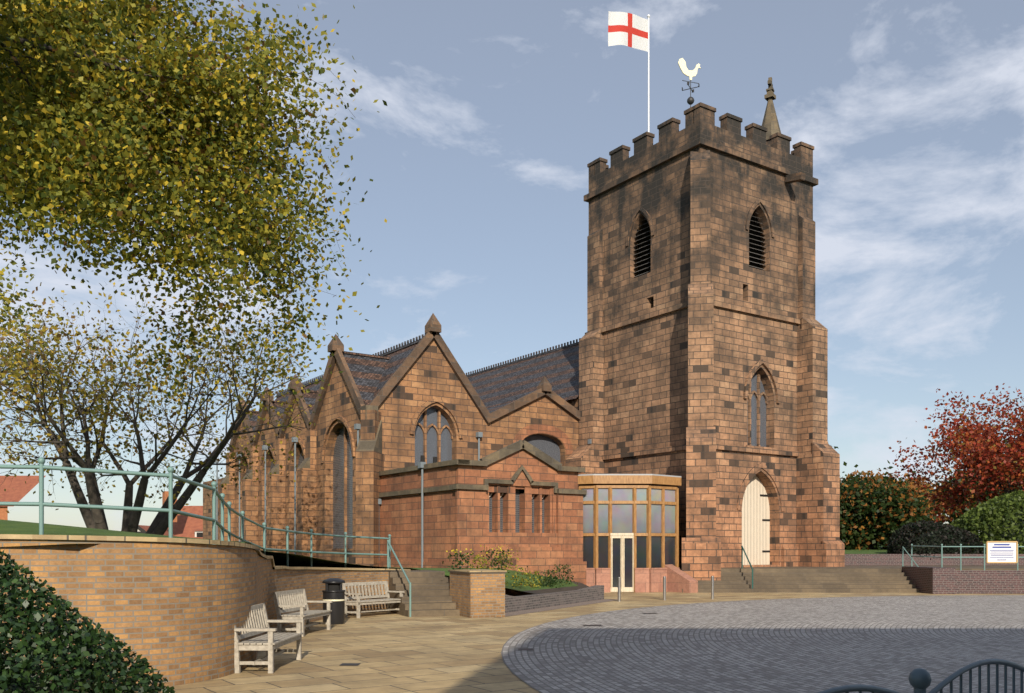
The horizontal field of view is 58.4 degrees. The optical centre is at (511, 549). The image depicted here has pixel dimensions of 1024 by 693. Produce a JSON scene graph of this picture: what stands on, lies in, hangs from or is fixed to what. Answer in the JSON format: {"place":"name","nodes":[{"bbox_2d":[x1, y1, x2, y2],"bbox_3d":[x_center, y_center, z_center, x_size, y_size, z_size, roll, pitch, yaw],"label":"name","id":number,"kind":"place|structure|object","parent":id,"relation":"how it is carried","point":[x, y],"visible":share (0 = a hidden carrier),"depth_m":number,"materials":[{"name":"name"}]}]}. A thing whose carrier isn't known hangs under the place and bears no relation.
{"place":"outdoors","nodes":[
{"label":"outdoors","id":0,"kind":"place"},
{"bbox_2d":[0,259,100,407],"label":"tree","id":1,"kind":"object","parent":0,"point":[7,308],"depth_m":42.41,"materials":[{"name":"green plant"}]},
{"bbox_2d":[0,0,386,407],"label":"lime tree","id":2,"kind":"object","parent":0,"point":[48,166],"depth_m":16.74,"materials":[{"name":"green plant"}]},
{"bbox_2d":[0,519,588,593],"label":"lawn","id":3,"kind":"structure","parent":0,"point":[32,528],"depth_m":26.10,"materials":[{"name":"green plant"}]},
{"bbox_2d":[0,273,322,534],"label":"tree","id":4,"kind":"object","parent":3,"relation":"on","point":[11,365],"depth_m":33.55,"materials":[{"name":"green plant"}]},
{"bbox_2d":[0,457,390,568],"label":"terrace railing","id":5,"kind":"object","parent":3,"relation":"on","point":[41,467],"visible":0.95,"depth_m":13.16,"materials":[{"name":"teal metal"}]},
{"bbox_2d":[442,545,577,587],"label":"shrubs","id":6,"kind":"object","parent":3,"relation":"on","point":[549,580],"visible":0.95,"depth_m":29.36,"materials":[{"name":"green plant"}]},
{"bbox_2d":[0,0,1023,530],"label":"sky","id":7,"kind":"structure","parent":0,"point":[485,138],"materials":[{"name":"blue"}]},
{"bbox_2d":[86,592,1023,692],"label":"plaza paving","id":8,"kind":"structure","parent":0,"point":[650,642],"depth_m":17.18,"materials":[{"name":"stone"}]},
{"bbox_2d":[0,534,410,690],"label":"retaining wall","id":9,"kind":"structure","parent":8,"relation":"on","point":[173,611],"depth_m":12.48,"materials":[{"name":"brick"}]},
{"bbox_2d":[387,540,410,616],"bbox_3d":[-3.265,0.775,26.424,0.058,2.150,2.658,0,0,-21],"label":"step rail","id":10,"kind":"object","parent":9,"relation":"attached to","point":[397,559],"visible":0.92,"depth_m":26.20,"materials":[{"name":"teal metal"}]},
{"bbox_2d":[234,603,303,672],"bbox_3d":[-3.887,1.378,14.601,0.734,0.947,1.760,0,0,1],"label":"bench","id":11,"kind":"object","parent":8,"relation":"on","point":[270,641],"visible":0.89,"depth_m":14.28,"materials":[{"name":"brown wood"}]},
{"bbox_2d":[272,589,332,636],"bbox_3d":[-4.637,1.378,20.405,0.734,0.947,1.760,0,0,8],"label":"bench","id":12,"kind":"object","parent":8,"relation":"on","point":[290,600],"visible":0.95,"depth_m":20.19,"materials":[{"name":"brown wood"}]},
{"bbox_2d":[322,578,345,624],"bbox_3d":[-4.450,1.280,22.900,0.580,1.140,0.580,0,0,-34],"label":"litter bin","id":13,"kind":"object","parent":8,"relation":"on","point":[333,591],"visible":0.96,"depth_m":22.70,"materials":[{"name":"black"}]},
{"bbox_2d":[342,581,404,617],"bbox_3d":[-3.880,1.378,25.622,0.734,0.947,1.760,0,0,37],"label":"bench","id":14,"kind":"object","parent":8,"relation":"on","point":[388,600],"visible":0.93,"depth_m":25.62,"materials":[{"name":"brown wood"}]},
{"bbox_2d":[389,570,459,616],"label":"side steps","id":15,"kind":"structure","parent":8,"relation":"on","point":[430,593],"depth_m":26.54,"materials":[{"name":"stone"}]},
{"bbox_2d":[448,569,506,617],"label":"brick pier","id":16,"kind":"structure","parent":8,"relation":"on","point":[477,593],"depth_m":25.07,"materials":[{"name":"brown brick"}]},
{"bbox_2d":[505,585,621,616],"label":"planter wall","id":17,"kind":"structure","parent":8,"relation":"on","point":[526,604],"depth_m":29.80,"materials":[{"name":"grey brick"}]},
{"bbox_2d":[578,474,680,591],"bbox_3d":[5.337,-0.709,42.057,6.358,5.153,4.868,0,0,-24],"label":"glass porch","id":18,"kind":"object","parent":8,"relation":"on","point":[631,530],"visible":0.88,"depth_m":39.92,"materials":[{"name":"clear glass"}]},
{"bbox_2d":[618,576,713,601],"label":"bollards","id":19,"kind":"object","parent":8,"relation":"on","point":[664,588],"visible":1,"depth_m":33.55,"materials":[{"name":"silver metal"}]},
{"bbox_2d":[665,564,697,592],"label":"ramp side wall","id":20,"kind":"structure","parent":8,"relation":"on","point":[678,580],"depth_m":39.87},
{"bbox_2d":[741,546,752,588],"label":"step handrail","id":21,"kind":"object","parent":8,"relation":"on","point":[742,549],"visible":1,"depth_m":41.08,"materials":[{"name":"teal metal"}]},
{"bbox_2d":[818,659,1023,692],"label":"railing","id":22,"kind":"object","parent":8,"relation":"on","point":[920,679],"visible":1,"depth_m":6.54,"materials":[{"name":"blue"}]},
{"bbox_2d":[845,534,1021,553],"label":"lawn","id":23,"kind":"structure","parent":0,"point":[869,551],"depth_m":56.41,"materials":[{"name":"green plant"}]},
{"bbox_2d":[840,460,944,549],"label":"bush","id":24,"kind":"object","parent":23,"relation":"on","point":[871,514],"depth_m":59.67,"materials":[{"name":"green plant"}]},
{"bbox_2d":[846,468,956,523],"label":"orange tree","id":25,"kind":"object","parent":23,"relation":"on","point":[876,477],"visible":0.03,"depth_m":84.56,"materials":[{"name":"plant"}]},
{"bbox_2d":[887,520,985,559],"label":"dark shrub","id":26,"kind":"object","parent":23,"relation":"on","point":[905,533],"depth_m":50.96,"materials":[{"name":"green plant"}]},
{"bbox_2d":[887,383,1023,522],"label":"cherry tree","id":27,"kind":"object","parent":23,"relation":"on","point":[971,434],"depth_m":62.14,"materials":[{"name":"red plant"}]},
{"bbox_2d":[934,439,1023,524],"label":"tree","id":28,"kind":"object","parent":23,"relation":"on","point":[966,509],"visible":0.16,"depth_m":92.62,"materials":[{"name":"plant"}]},
{"bbox_2d":[948,490,1023,553],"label":"hedge","id":29,"kind":"object","parent":23,"relation":"on","point":[977,519],"depth_m":53.22,"materials":[{"name":"green plant"}]},
{"label":"ground surface","id":30,"kind":"structure","parent":0,"visible":0},
{"bbox_2d":[0,549,175,692],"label":"laurel bush","id":31,"kind":"object","parent":30,"relation":"on","point":[85,640],"depth_m":7.70,"materials":[{"name":"green plant"}]},
{"bbox_2d":[0,476,202,538],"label":"houses","id":32,"kind":"structure","parent":30,"relation":"on","point":[18,488],"depth_m":129.85,"materials":[{"name":"red brick"}]},
{"bbox_2d":[203,77,844,594],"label":"church","id":33,"kind":"structure","parent":30,"relation":"on","point":[695,357],"depth_m":45.53,"materials":[{"name":"brown stone"}]},
{"bbox_2d":[215,424,590,567],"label":"drainpipes","id":34,"kind":"object","parent":33,"relation":"attached to","point":[357,427],"visible":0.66,"depth_m":47.70,"materials":[{"name":"metal"}]},
{"bbox_2d":[647,14,699,131],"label":"tower fittings","id":35,"kind":"object","parent":33,"relation":"on","point":[690,100],"visible":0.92,"depth_m":49.97,"materials":[{"name":"white paint"}]},
{"bbox_2d":[608,11,647,51],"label":"flag","id":36,"kind":"object","parent":35,"relation":"attached to","point":[628,29],"visible":1,"depth_m":49.24,"materials":[{"name":"fabric"}]},
{"bbox_2d":[678,58,700,79],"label":"weathercock","id":37,"kind":"object","parent":35,"relation":"attached to","point":[690,74],"visible":1,"depth_m":48.73,"materials":[{"name":"white metal"}]},
{"bbox_2d":[679,565,1023,592],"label":"stone steps","id":38,"kind":"structure","parent":30,"relation":"on","point":[865,579],"depth_m":40.65,"materials":[{"name":"stone"}]},
{"bbox_2d":[845,554,1023,593],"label":"ramp walls","id":39,"kind":"structure","parent":30,"relation":"on","point":[938,580],"depth_m":38.55,"materials":[{"name":"brick"}]},
{"bbox_2d":[902,544,1023,569],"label":"railing","id":40,"kind":"object","parent":39,"relation":"on","point":[960,546],"visible":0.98,"depth_m":38.70,"materials":[{"name":"teal metal"}]},
{"bbox_2d":[986,541,1017,562],"bbox_3d":[20.650,0.100,38.648,1.310,0.930,0.050,0,0,0],"label":"car park sign","id":41,"kind":"object","parent":40,"relation":"attached to","point":[1001,551],"visible":1,"depth_m":38.66,"materials":[{"name":"white plastic"}]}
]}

